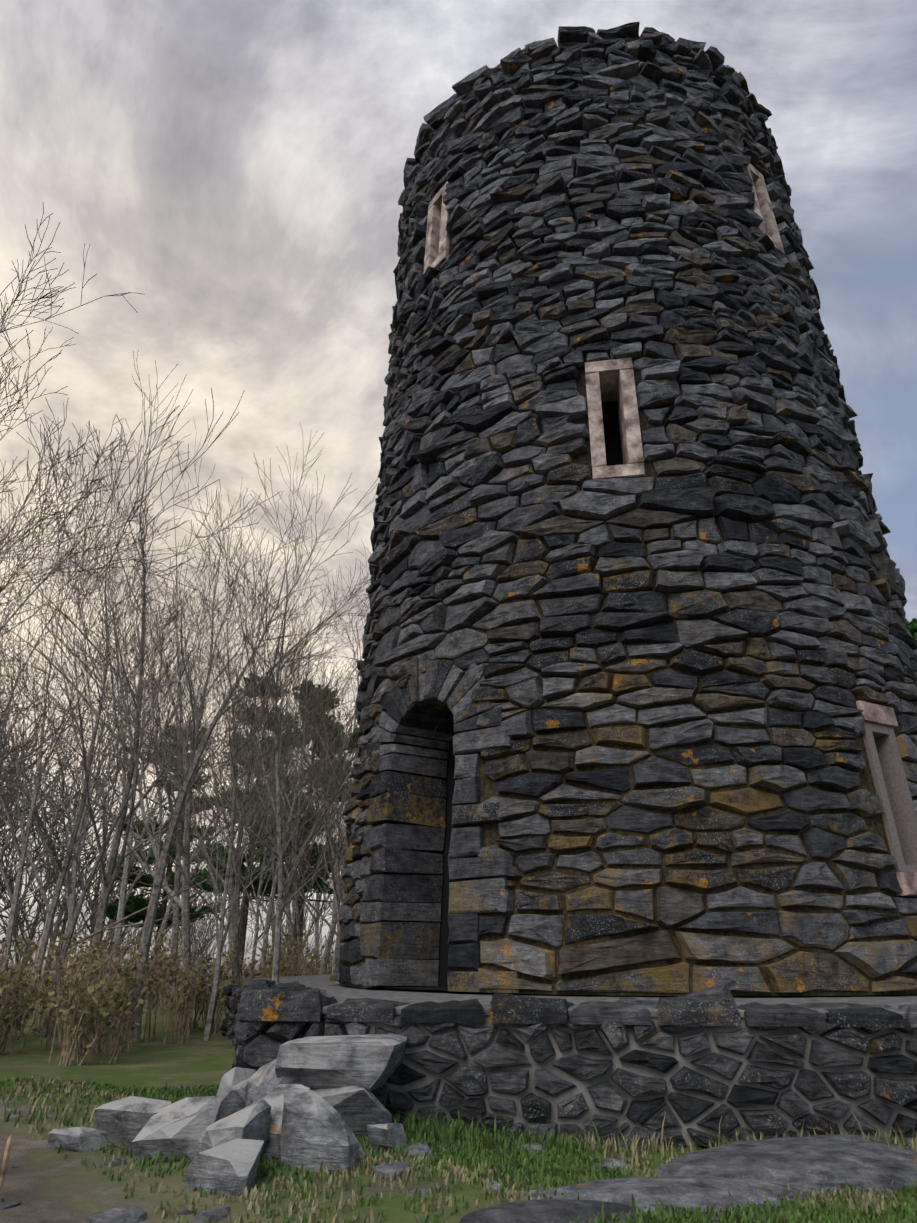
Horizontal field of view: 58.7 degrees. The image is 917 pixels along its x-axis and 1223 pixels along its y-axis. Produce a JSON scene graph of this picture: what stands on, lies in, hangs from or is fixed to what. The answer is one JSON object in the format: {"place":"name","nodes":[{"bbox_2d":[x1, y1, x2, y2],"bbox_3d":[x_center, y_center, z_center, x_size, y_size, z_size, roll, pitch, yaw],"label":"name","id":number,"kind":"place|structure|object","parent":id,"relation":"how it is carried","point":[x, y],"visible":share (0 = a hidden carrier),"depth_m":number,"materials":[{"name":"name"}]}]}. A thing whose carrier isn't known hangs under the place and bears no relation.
{"place":"outdoors","nodes":[
{"label":"outdoors","id":0,"kind":"place"},
{"bbox_2d":[0,999,916,1222],"bbox_3d":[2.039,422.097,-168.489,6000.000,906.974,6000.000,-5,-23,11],"label":"ground","id":1,"kind":"structure","parent":0,"point":[43,1183],"depth_m":4.42,"materials":[{"name":"green plant"}]},
{"bbox_2d":[0,1134,12,1199],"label":"wooden stake","id":2,"kind":"object","parent":1,"relation":"on","point":[6,1157],"visible":1,"depth_m":3.29,"materials":[{"name":"brown wood"}]},
{"bbox_2d":[0,1165,17,1201],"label":"gravel stones","id":3,"kind":"object","parent":1,"relation":"on","point":[12,1166],"visible":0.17,"depth_m":4.28,"materials":[{"name":"grey stone"}]},
{"bbox_2d":[0,913,338,1065],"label":"budding shrub","id":4,"kind":"object","parent":1,"relation":"on","point":[104,1018],"visible":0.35,"depth_m":10.63,"materials":[{"name":"brown plant"}]},
{"bbox_2d":[0,658,362,999],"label":"distant trees","id":5,"kind":"object","parent":1,"relation":"on","point":[51,876],"visible":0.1,"depth_m":34.59,"materials":[{"name":"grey plant"}]},
{"bbox_2d":[0,205,451,1042],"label":"bare trees","id":6,"kind":"object","parent":1,"relation":"on","point":[272,773],"visible":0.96,"depth_m":13.32,"materials":[{"name":"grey plant"}]},
{"bbox_2d":[48,1034,407,1196],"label":"boulders","id":7,"kind":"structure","parent":1,"relation":"on","point":[311,1103],"depth_m":4.75,"materials":[{"name":"stone"}]},
{"bbox_2d":[0,1075,916,1222],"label":"grass tufts","id":8,"kind":"object","parent":1,"relation":"on","point":[587,1150],"visible":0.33,"depth_m":4.28,"materials":[{"name":"green plant"}]},
{"bbox_2d":[0,1115,916,1222],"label":"rock outcrops","id":9,"kind":"object","parent":1,"relation":"on","point":[753,1171],"visible":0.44,"depth_m":3.98,"materials":[{"name":"grey stone"}]},
{"bbox_2d":[106,618,916,997],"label":"pine","id":10,"kind":"object","parent":1,"relation":"on","point":[142,903],"depth_m":28.37,"materials":[{"name":"green plant"}]},
{"bbox_2d":[257,1014,916,1146],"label":"mortar","id":11,"kind":"object","parent":1,"relation":"on","point":[578,1088],"visible":0.14,"depth_m":5.29,"materials":[{"name":"grey concrete"}]},
{"bbox_2d":[220,979,916,1149],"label":"platform stones","id":12,"kind":"object","parent":11,"relation":"attached to","point":[253,1008],"visible":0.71,"depth_m":5.31,"materials":[{"name":"grey stone"}]},
{"bbox_2d":[253,974,916,1018],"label":"platform coping","id":13,"kind":"object","parent":11,"relation":"on","point":[339,992],"visible":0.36,"depth_m":7.10,"materials":[{"name":"grey stone"}]},
{"bbox_2d":[377,401,622,989],"bbox_3d":[2.468,-1.111,13.274,8.000,13.010,8.000,-5,-23,11],"label":"tower interior","id":14,"kind":"object","parent":13,"relation":"on","point":[613,447],"visible":0.04,"depth_m":9.78,"materials":[{"name":"black stone"}]},
{"bbox_2d":[329,22,916,992],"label":"tower stones","id":15,"kind":"object","parent":14,"relation":"on","point":[683,120],"visible":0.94,"depth_m":9.54,"materials":[{"name":"grey stone"}]},
{"bbox_2d":[339,72,916,995],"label":"mortar","id":16,"kind":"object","parent":14,"relation":"on","point":[875,824],"visible":0.04,"depth_m":7.93,"materials":[{"name":"brown concrete"}]},
{"bbox_2d":[423,164,784,478],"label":"window frames","id":17,"kind":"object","parent":16,"relation":"attached to","point":[610,380],"depth_m":10.07,"materials":[{"name":"beige stone"}]},
{"bbox_2d":[856,700,916,896],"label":"window surround","id":18,"kind":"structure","parent":16,"relation":"attached to","point":[879,715],"depth_m":8.54,"materials":[{"name":"beige stone"}]},
{"bbox_2d":[862,722,916,872],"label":"wood window casing","id":19,"kind":"structure","parent":16,"relation":"attached to","point":[899,817],"depth_m":8.36,"materials":[{"name":"wood"}]},
{"bbox_2d":[0,0,916,999],"label":"sky","id":20,"kind":"structure","parent":0,"point":[234,166],"materials":[{"name":"grey"}]}
]}

